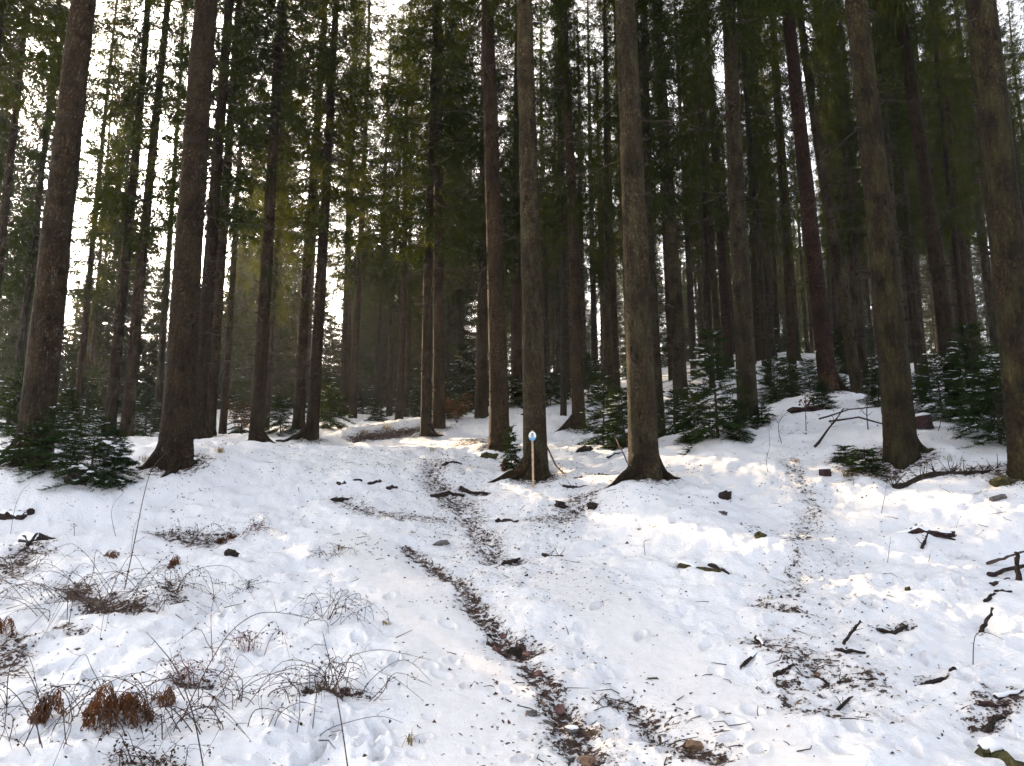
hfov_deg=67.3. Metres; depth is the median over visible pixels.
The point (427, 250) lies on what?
spruce tree
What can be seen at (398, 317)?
spruce tree
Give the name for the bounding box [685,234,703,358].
spruce tree
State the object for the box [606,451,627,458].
log
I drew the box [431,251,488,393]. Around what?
spruce tree
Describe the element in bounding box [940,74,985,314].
spruce tree
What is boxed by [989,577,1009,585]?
bark piece
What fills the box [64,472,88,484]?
stone
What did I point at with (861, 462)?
young spruce
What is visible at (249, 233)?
spruce tree
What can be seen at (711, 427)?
young spruce
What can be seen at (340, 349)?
spruce tree
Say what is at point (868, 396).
bare stem
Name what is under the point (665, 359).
young spruce
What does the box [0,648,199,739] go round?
bramble
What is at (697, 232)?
spruce tree
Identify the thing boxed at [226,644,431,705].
bramble
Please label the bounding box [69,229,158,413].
spruce tree
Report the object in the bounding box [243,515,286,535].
bramble
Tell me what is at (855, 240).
spruce tree
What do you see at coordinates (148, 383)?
young spruce
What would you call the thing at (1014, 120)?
spruce tree
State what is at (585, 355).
young spruce
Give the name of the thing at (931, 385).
young spruce
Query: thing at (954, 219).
spruce tree
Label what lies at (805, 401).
beech shrub
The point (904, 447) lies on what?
spruce tree
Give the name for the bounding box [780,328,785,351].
young spruce
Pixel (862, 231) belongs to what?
spruce tree
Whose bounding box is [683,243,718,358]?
spruce tree
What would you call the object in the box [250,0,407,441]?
spruce tree
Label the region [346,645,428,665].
bare stem
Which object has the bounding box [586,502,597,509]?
stone
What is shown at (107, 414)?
bare stem
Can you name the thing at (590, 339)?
spruce tree
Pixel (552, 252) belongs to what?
spruce tree
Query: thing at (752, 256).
spruce tree
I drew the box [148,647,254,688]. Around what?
bramble
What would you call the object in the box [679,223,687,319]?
spruce tree
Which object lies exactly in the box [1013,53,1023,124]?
spruce tree
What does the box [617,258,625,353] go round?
spruce tree
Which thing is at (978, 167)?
spruce tree
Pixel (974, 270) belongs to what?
spruce tree
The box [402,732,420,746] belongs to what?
grass tuft
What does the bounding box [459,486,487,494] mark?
root
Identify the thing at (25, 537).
log
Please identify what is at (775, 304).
spruce tree
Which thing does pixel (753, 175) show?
spruce tree
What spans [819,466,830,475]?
tree stump
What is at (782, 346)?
young spruce
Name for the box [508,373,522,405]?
young spruce
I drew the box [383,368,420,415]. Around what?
young spruce
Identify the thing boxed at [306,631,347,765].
bare stem
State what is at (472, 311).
spruce tree
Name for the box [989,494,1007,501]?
stone
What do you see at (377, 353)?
spruce tree
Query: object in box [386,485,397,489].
root
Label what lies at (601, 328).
spruce tree
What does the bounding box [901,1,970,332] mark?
spruce tree
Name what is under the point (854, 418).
branch
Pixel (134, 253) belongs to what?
spruce tree
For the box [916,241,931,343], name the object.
spruce tree
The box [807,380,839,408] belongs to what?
young spruce
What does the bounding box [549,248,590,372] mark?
spruce tree
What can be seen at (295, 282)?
spruce tree
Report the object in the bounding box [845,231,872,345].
spruce tree
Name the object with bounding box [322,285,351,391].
spruce tree
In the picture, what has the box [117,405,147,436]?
young spruce
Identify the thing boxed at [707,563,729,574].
log
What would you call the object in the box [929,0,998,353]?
spruce tree
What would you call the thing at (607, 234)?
spruce tree
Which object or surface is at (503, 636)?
stone
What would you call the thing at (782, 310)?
spruce tree
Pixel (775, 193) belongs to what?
spruce tree
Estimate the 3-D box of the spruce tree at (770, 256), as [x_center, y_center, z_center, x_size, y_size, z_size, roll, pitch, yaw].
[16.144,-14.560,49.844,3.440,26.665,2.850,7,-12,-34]
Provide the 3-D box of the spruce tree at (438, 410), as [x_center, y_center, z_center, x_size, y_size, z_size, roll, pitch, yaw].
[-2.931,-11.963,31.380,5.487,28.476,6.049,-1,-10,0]
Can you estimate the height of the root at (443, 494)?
0.160 m
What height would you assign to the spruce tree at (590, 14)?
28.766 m
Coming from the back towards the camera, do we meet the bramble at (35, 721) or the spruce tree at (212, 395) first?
the spruce tree at (212, 395)
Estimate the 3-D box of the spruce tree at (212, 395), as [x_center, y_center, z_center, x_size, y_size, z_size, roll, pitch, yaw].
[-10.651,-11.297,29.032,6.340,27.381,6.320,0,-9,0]
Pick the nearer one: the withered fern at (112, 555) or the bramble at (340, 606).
the bramble at (340, 606)
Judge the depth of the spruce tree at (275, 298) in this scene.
41.30 m
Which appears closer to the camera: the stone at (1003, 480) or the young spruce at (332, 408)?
the stone at (1003, 480)
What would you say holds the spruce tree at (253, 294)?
on the ground
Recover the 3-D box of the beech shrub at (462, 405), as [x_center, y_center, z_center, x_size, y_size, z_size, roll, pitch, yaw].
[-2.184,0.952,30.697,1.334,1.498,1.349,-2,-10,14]
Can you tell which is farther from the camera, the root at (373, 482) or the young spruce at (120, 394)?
the young spruce at (120, 394)
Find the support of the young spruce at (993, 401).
on the ground
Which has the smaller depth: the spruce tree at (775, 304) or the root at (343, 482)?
the root at (343, 482)
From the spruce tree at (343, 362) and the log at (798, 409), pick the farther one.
the spruce tree at (343, 362)
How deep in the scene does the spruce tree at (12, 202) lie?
54.77 m
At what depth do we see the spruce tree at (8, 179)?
28.30 m
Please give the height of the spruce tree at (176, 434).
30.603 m
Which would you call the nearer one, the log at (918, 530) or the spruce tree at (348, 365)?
the log at (918, 530)
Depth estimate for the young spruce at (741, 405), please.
17.61 m
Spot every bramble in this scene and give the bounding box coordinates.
[0,542,93,573]
[0,549,209,606]
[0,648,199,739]
[0,680,85,765]
[1,550,235,639]
[1,670,261,752]
[89,555,254,603]
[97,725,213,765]
[137,675,402,762]
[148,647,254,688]
[155,654,338,728]
[167,519,235,540]
[167,621,292,655]
[211,576,284,598]
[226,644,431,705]
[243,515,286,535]
[290,574,388,634]
[309,541,358,562]
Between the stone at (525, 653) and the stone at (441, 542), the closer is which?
the stone at (525, 653)
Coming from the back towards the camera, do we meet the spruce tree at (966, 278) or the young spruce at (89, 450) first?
the spruce tree at (966, 278)
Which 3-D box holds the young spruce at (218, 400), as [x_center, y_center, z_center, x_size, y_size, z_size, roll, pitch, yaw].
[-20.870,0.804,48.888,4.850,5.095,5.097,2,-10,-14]
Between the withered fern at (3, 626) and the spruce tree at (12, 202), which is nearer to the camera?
the withered fern at (3, 626)
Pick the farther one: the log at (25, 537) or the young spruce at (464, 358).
the young spruce at (464, 358)
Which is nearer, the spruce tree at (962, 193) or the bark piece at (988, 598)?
the bark piece at (988, 598)
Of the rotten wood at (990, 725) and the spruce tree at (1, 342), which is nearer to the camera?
the rotten wood at (990, 725)
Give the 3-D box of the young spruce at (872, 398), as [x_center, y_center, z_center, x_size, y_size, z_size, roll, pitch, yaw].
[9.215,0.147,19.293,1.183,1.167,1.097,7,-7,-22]
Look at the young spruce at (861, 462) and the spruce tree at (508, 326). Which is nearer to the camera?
the young spruce at (861, 462)
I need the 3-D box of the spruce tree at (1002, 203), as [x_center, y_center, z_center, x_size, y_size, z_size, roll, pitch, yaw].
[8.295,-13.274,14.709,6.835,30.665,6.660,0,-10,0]
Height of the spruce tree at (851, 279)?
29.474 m
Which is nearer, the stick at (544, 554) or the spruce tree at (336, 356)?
the stick at (544, 554)
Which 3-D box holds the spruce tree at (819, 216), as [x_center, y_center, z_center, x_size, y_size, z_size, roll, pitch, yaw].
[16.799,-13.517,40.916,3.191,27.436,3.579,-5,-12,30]
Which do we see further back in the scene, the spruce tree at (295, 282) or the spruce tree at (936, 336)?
the spruce tree at (295, 282)
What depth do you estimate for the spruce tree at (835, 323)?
45.13 m
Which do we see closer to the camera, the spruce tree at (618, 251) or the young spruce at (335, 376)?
the spruce tree at (618, 251)
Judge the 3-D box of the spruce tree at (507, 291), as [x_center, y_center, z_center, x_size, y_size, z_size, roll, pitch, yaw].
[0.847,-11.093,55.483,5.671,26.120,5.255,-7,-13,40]
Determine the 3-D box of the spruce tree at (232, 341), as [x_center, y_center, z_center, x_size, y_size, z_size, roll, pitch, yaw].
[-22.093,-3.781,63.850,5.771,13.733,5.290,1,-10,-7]
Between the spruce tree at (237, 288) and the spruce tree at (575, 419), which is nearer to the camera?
the spruce tree at (575, 419)
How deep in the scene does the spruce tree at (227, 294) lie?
65.58 m
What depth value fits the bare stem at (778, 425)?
16.93 m
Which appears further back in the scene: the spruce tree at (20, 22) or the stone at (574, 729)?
the spruce tree at (20, 22)
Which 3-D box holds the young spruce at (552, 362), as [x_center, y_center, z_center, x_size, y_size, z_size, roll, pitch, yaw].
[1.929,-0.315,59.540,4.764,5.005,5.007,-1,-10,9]
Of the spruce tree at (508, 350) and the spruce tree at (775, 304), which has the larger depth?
the spruce tree at (508, 350)
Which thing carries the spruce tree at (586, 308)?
on the ground
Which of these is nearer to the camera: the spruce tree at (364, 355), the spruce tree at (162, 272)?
the spruce tree at (162, 272)
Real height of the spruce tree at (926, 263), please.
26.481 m
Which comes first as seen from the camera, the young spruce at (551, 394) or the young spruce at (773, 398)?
the young spruce at (773, 398)
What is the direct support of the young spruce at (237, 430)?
on the ground
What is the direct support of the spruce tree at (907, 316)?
on the ground
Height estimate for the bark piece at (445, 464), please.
0.180 m
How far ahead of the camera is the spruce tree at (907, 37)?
23.48 m
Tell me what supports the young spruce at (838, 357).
on the ground
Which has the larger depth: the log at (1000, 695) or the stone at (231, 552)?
the stone at (231, 552)
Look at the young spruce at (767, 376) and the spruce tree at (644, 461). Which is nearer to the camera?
the spruce tree at (644, 461)
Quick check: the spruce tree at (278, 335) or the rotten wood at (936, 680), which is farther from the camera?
the spruce tree at (278, 335)
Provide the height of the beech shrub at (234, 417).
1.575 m
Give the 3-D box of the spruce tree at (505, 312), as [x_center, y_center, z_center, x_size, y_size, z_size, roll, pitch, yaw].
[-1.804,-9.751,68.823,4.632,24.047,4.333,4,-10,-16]
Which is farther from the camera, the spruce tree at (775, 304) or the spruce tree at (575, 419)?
the spruce tree at (775, 304)
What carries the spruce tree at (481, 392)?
on the ground
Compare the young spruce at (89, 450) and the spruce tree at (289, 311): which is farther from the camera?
the spruce tree at (289, 311)
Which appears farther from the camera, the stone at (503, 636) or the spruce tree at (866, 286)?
the spruce tree at (866, 286)
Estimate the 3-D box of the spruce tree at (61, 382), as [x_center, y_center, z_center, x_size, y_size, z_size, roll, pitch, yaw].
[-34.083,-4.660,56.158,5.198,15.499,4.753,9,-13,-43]
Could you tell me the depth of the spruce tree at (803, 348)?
85.24 m
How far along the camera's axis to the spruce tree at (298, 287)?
59.20 m
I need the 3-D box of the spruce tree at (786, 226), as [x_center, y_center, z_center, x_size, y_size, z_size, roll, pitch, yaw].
[10.339,-10.406,29.425,3.466,23.473,2.856,6,-11,-32]
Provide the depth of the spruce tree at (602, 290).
48.96 m
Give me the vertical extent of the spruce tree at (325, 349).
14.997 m
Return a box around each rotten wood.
[923,677,945,684]
[984,714,1006,732]
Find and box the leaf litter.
[0,394,1021,765]
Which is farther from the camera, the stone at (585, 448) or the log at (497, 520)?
the stone at (585, 448)
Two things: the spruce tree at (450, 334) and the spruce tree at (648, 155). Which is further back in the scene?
the spruce tree at (450, 334)
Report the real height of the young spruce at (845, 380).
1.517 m
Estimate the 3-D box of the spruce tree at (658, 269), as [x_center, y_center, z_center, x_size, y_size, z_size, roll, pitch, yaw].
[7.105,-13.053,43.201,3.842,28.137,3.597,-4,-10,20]
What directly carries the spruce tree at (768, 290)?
on the ground
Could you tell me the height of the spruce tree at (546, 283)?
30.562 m
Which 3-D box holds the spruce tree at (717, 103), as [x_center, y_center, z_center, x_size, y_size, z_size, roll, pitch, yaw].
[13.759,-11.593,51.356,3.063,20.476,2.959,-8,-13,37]
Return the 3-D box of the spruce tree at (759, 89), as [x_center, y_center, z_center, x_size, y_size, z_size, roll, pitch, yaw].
[10.817,-12.727,35.441,3.472,25.340,2.874,1,-10,-9]
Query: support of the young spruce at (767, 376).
on the ground
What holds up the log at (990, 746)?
on the ground
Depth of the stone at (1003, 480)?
12.16 m
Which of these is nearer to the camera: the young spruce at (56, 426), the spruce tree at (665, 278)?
the young spruce at (56, 426)
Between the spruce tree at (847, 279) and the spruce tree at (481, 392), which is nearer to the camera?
the spruce tree at (481, 392)
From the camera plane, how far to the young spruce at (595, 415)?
21.60 m
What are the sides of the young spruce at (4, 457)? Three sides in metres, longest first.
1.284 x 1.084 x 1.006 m
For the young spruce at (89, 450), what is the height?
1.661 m
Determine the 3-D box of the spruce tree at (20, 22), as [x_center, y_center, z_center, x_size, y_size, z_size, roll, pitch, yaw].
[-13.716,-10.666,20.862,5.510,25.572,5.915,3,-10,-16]
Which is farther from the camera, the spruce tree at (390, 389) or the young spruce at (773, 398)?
the spruce tree at (390, 389)
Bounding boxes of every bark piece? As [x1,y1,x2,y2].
[441,461,461,465]
[501,557,519,564]
[773,663,794,676]
[983,592,995,602]
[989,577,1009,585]
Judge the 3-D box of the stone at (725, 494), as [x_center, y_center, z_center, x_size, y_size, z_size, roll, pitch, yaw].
[3.777,2.007,13.689,0.357,0.164,0.319,-20,9,-38]
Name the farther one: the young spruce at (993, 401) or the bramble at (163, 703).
the young spruce at (993, 401)
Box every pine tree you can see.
[700,0,900,393]
[755,0,928,394]
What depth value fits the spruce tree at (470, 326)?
76.01 m
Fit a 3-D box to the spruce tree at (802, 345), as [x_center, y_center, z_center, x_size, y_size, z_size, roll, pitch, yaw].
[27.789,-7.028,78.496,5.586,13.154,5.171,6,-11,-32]
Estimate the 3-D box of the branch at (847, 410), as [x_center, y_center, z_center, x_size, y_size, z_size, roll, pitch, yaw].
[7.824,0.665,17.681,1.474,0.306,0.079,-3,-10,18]
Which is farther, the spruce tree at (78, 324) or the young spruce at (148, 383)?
the spruce tree at (78, 324)
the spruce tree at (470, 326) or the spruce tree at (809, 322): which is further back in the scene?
the spruce tree at (470, 326)
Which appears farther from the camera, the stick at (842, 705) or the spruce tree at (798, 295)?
the spruce tree at (798, 295)
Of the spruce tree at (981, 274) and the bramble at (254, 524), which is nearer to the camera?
the bramble at (254, 524)
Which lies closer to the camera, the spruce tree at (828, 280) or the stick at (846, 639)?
the stick at (846, 639)
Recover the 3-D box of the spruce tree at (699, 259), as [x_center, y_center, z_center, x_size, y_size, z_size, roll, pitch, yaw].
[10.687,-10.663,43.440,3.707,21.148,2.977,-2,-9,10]
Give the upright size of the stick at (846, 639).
0.190 m
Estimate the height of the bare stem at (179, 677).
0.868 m
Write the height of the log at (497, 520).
0.133 m
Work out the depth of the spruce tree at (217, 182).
25.21 m
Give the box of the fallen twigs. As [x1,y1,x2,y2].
[6,401,1010,765]
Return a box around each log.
[0,508,34,519]
[18,532,55,542]
[495,518,518,522]
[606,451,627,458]
[678,560,720,571]
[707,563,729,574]
[786,406,823,413]
[896,525,956,536]
[974,735,1023,765]
[986,564,1023,576]
[993,688,1023,699]
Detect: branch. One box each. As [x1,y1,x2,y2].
[814,408,843,447]
[819,405,880,419]
[829,416,881,423]
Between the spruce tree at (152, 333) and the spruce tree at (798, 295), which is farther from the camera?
the spruce tree at (798, 295)
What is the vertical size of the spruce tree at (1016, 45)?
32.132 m
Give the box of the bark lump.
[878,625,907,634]
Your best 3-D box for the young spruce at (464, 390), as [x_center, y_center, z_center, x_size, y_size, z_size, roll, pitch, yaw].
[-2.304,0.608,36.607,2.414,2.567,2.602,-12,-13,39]
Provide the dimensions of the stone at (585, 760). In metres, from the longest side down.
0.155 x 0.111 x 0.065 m
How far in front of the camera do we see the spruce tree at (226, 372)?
39.11 m
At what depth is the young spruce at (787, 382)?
26.35 m
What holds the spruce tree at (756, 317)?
on the ground
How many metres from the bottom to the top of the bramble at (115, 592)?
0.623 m
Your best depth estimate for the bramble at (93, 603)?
8.22 m
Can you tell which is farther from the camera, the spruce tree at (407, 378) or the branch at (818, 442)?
the spruce tree at (407, 378)
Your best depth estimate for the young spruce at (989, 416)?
16.32 m
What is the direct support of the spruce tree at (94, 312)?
on the ground
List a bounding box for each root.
[330,497,348,501]
[336,479,362,484]
[367,479,381,484]
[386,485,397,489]
[430,491,464,497]
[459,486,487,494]
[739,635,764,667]
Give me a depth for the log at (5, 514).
12.59 m
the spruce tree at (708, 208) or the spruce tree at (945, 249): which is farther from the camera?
the spruce tree at (945, 249)
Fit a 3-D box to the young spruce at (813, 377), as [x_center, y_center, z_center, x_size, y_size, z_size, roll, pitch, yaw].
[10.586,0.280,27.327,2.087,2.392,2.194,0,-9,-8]
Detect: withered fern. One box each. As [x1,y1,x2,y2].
[0,616,17,637]
[27,688,66,725]
[79,679,157,732]
[104,550,119,558]
[152,684,178,707]
[167,554,180,569]
[214,533,235,543]
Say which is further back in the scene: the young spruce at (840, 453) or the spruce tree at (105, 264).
the spruce tree at (105, 264)
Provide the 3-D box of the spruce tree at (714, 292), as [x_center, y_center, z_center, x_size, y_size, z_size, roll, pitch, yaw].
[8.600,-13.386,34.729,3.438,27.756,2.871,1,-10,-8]
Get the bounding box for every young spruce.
[0,358,25,436]
[0,410,46,467]
[6,406,91,482]
[36,412,143,490]
[55,388,87,443]
[61,365,105,424]
[87,422,139,491]
[92,372,139,415]
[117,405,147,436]
[134,388,161,436]
[136,372,155,412]
[148,367,220,408]
[219,358,280,409]
[226,399,250,433]
[265,394,297,435]
[305,366,340,419]
[305,382,355,429]
[320,373,339,412]
[357,373,381,414]
[364,399,388,420]
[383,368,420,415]
[404,379,431,416]
[432,375,474,419]
[445,344,488,410]
[445,370,475,415]
[499,425,522,470]
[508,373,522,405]
[545,372,568,406]
[549,360,555,386]
[567,353,606,401]
[570,351,600,382]
[574,372,627,446]
[596,386,627,450]
[620,343,626,378]
[656,389,697,437]
[660,331,689,366]
[669,390,715,445]
[675,325,752,454]
[718,399,757,442]
[748,404,777,428]
[756,354,803,404]
[764,386,780,405]
[770,355,808,399]
[772,302,785,351]
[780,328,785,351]
[788,358,817,395]
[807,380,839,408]
[828,444,861,466]
[831,327,859,374]
[834,339,873,373]
[840,374,850,389]
[841,447,890,477]
[856,367,880,406]
[860,358,880,396]
[864,316,876,357]
[910,349,990,418]
[910,376,934,402]
[929,354,1005,449]
[932,319,1002,428]
[978,337,1004,432]
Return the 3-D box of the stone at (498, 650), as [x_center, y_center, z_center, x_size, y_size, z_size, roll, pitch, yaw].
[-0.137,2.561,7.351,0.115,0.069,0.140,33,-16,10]
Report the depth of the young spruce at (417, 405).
44.33 m
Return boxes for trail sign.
[529,431,535,487]
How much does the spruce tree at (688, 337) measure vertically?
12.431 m
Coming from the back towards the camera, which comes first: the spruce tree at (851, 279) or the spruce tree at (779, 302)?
the spruce tree at (779, 302)
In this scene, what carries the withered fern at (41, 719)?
on the ground
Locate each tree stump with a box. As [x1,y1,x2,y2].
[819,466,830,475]
[915,412,934,428]
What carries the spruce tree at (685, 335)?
on the ground
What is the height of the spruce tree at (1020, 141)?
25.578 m
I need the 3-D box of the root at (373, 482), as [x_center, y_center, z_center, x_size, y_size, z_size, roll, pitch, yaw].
[-2.721,1.986,15.241,0.322,0.179,0.111,6,-12,-33]
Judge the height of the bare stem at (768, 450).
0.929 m
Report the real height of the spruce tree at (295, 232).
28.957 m
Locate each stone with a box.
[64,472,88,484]
[224,548,239,556]
[433,540,449,545]
[480,450,498,458]
[492,646,502,653]
[500,633,506,638]
[507,646,522,656]
[522,651,532,656]
[525,710,537,715]
[533,670,544,677]
[543,719,555,725]
[553,704,565,713]
[554,500,568,507]
[565,725,579,733]
[575,446,592,451]
[577,755,596,765]
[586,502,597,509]
[684,739,703,751]
[718,490,731,499]
[754,531,766,538]
[989,475,1015,486]
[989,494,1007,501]
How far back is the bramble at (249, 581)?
9.14 m
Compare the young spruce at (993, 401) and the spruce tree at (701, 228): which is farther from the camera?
the spruce tree at (701, 228)
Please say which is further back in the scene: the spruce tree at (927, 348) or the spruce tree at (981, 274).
the spruce tree at (927, 348)
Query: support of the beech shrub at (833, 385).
on the ground
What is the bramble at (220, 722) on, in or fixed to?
on the ground
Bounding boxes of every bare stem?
[103,386,118,466]
[124,448,168,589]
[146,632,203,765]
[181,599,316,721]
[197,589,221,661]
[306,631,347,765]
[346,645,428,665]
[763,426,771,471]
[768,409,790,442]
[801,385,811,430]
[860,353,876,429]
[970,632,1003,664]
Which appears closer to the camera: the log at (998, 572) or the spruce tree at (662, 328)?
the log at (998, 572)
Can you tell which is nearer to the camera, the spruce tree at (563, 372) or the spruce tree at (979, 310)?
the spruce tree at (563, 372)
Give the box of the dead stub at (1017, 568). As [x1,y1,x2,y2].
[1014,551,1021,580]
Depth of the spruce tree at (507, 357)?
85.64 m
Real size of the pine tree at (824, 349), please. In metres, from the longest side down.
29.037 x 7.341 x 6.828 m
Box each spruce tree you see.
[0,0,96,429]
[0,0,102,337]
[0,0,140,344]
[0,0,172,467]
[0,10,49,194]
[0,35,27,211]
[0,38,79,384]
[0,45,38,383]
[0,84,19,287]
[0,109,28,378]
[0,169,43,361]
[0,275,34,410]
[0,286,78,411]
[0,316,11,403]
[29,0,160,422]
[57,0,191,429]
[57,303,102,409]
[58,275,94,402]
[58,314,73,406]
[59,43,139,411]
[60,279,80,379]
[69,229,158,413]
[73,249,111,408]
[75,68,144,409]
[77,0,226,435]
[78,0,274,477]
[82,50,162,389]
[93,238,169,411]
[136,0,301,438]
[139,0,310,435]
[139,6,188,430]
[141,263,170,389]
[202,0,366,442]
[217,257,256,408]
[217,301,231,406]
[218,8,262,433]
[218,249,246,394]
[218,262,274,408]
[222,130,284,329]
[222,247,285,408]
[224,79,279,307]
[229,257,308,412]
[235,0,391,429]
[235,12,297,430]
[238,46,317,402]
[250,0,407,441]
[253,180,302,382]
[274,292,296,407]
[276,289,311,407]
[280,265,322,405]
[282,123,342,407]
[290,277,339,399]
[312,0,413,417]
[312,1,385,414]
[313,11,385,414]
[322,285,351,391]
[322,314,341,374]
[329,230,374,403]
[334,297,367,390]
[340,227,374,403]
[350,268,385,405]
[351,292,398,406]
[352,12,414,411]
[361,8,432,415]
[361,238,398,405]
[362,0,455,419]
[362,0,505,436]
[372,58,446,416]
[373,279,419,404]
[377,0,504,428]
[392,266,432,412]
[411,203,432,367]
[412,25,477,404]
[415,55,510,393]
[418,0,540,418]
[418,0,565,451]
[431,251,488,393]
[431,272,474,393]
[444,0,648,482]
[460,0,559,402]
[461,237,476,362]
[467,237,476,338]
[468,170,510,348]
[473,104,551,396]
[488,332,510,396]
[502,124,553,395]
[502,229,510,344]
[507,283,551,396]
[520,1,602,415]
[529,0,712,488]
[534,0,560,396]
[534,0,620,433]
[537,3,599,394]
[539,39,570,396]
[540,0,595,399]
[540,195,589,389]
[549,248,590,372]
[557,7,602,370]
[568,0,615,393]
[568,0,626,411]
[570,195,596,381]
[583,0,624,390]
[583,67,624,385]
[584,261,590,350]
[586,134,618,381]
[586,314,600,369]
[587,0,719,437]
[595,3,655,360]
[597,272,626,378]
[602,0,733,431]
[609,2,663,355]
[616,206,624,359]
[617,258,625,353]
[635,0,851,423]
[636,0,698,380]
[653,210,665,322]
[656,275,667,366]
[659,0,701,375]
[664,189,687,364]
[664,301,689,359]
[676,0,732,374]
[676,4,751,368]
[678,0,731,386]
[678,3,728,360]
[679,19,702,360]
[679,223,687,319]
[682,0,754,377]
[683,49,730,354]
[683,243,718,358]
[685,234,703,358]
[685,289,697,360]
[712,95,734,352]
[713,76,733,332]
[716,3,799,381]
[722,5,780,360]
[723,47,781,363]
[728,3,803,365]
[740,9,798,356]
[742,11,816,361]
[746,5,796,323]
[749,46,796,320]
[753,3,831,396]
[755,3,804,352]
[758,0,934,469]
[770,148,803,351]
[770,174,784,336]
[779,263,808,351]
[780,140,831,352]
[781,247,814,351]
[785,87,813,353]
[797,264,814,352]
[805,2,846,352]
[807,0,870,373]
[809,0,876,358]
[810,28,863,322]
[810,118,833,347]
[814,64,849,352]
[819,136,873,311]
[823,0,958,393]
[827,0,875,379]
[833,86,874,337]
[836,0,996,397]
[843,90,874,355]
[843,259,864,311]
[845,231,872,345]
[851,85,876,353]
[870,0,957,388]
[870,15,937,362]
[872,0,945,381]
[872,20,953,382]
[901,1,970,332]
[902,16,939,330]
[909,0,994,395]
[916,0,991,385]
[916,60,944,351]
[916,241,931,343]
[917,237,952,352]
[919,53,953,319]
[920,236,934,347]
[922,256,984,351]
[922,274,933,353]
[923,3,978,351]
[926,3,986,348]
[927,10,985,351]
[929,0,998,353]
[930,93,957,347]
[937,0,1023,480]
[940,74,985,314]
[951,212,984,325]
[957,62,989,342]
[958,0,1023,273]
[959,13,985,308]
[971,245,989,350]
[997,0,1023,220]
[1002,0,1023,116]
[1004,2,1023,182]
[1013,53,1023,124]
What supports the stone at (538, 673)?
on the ground
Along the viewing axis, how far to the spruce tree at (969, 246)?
43.67 m
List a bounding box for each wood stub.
[948,666,956,671]
[978,607,993,632]
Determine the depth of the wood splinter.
8.63 m
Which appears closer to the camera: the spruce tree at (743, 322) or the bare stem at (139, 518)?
the bare stem at (139, 518)
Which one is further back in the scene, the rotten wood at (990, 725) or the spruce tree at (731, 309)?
the spruce tree at (731, 309)
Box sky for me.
[2,0,1023,387]
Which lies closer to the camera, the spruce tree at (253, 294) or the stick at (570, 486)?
the stick at (570, 486)
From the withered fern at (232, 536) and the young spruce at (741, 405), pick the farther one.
the young spruce at (741, 405)
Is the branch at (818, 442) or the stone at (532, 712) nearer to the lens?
the stone at (532, 712)
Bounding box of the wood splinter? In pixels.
[994,589,1011,592]
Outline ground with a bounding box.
[0,352,1023,765]
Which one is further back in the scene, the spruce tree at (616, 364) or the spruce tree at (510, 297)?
the spruce tree at (510, 297)
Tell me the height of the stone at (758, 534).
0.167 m
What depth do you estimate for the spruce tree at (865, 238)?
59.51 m
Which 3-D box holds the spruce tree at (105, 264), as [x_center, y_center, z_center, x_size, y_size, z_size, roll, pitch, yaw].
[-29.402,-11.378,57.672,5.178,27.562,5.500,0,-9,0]
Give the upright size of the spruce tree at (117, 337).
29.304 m
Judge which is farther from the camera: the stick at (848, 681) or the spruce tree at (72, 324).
the spruce tree at (72, 324)
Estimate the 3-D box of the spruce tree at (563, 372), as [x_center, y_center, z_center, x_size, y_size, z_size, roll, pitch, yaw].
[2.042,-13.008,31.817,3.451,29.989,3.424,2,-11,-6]
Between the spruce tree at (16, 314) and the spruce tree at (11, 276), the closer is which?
the spruce tree at (16, 314)
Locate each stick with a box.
[19,533,37,551]
[541,546,565,556]
[547,445,565,475]
[559,482,588,487]
[615,437,627,462]
[813,675,829,689]
[834,648,865,653]
[836,696,852,710]
[837,672,877,683]
[842,620,862,644]
[917,530,929,548]
[919,532,955,539]
[978,701,1010,708]
[986,551,1023,564]
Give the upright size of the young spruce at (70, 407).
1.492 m
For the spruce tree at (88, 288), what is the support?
on the ground
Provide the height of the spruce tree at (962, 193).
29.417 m
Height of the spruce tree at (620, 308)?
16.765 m
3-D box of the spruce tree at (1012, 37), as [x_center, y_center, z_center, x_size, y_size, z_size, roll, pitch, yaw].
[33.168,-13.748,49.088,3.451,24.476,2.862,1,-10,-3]
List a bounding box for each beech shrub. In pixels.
[224,399,250,433]
[445,391,475,422]
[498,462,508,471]
[798,395,814,406]
[817,371,840,392]
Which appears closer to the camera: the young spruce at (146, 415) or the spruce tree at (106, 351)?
the young spruce at (146, 415)
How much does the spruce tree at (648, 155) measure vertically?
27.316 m
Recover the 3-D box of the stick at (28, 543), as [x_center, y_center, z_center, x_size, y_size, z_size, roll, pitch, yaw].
[-6.866,2.280,10.965,0.078,0.274,0.699,3,-10,-16]
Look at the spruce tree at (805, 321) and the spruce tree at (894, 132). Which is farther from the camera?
the spruce tree at (805, 321)
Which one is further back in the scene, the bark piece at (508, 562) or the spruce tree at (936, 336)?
the spruce tree at (936, 336)
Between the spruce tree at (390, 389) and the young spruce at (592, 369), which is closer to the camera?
the young spruce at (592, 369)
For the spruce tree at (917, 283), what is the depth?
36.50 m
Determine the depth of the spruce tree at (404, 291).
39.42 m
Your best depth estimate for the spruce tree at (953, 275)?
45.60 m
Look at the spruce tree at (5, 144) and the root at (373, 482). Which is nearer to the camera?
the root at (373, 482)
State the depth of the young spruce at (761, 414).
18.56 m
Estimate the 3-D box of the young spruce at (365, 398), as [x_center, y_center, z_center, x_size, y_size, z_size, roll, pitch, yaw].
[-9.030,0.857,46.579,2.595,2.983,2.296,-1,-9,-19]
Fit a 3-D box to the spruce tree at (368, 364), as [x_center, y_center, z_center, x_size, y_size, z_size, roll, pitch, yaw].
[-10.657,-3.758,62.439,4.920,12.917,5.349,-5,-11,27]

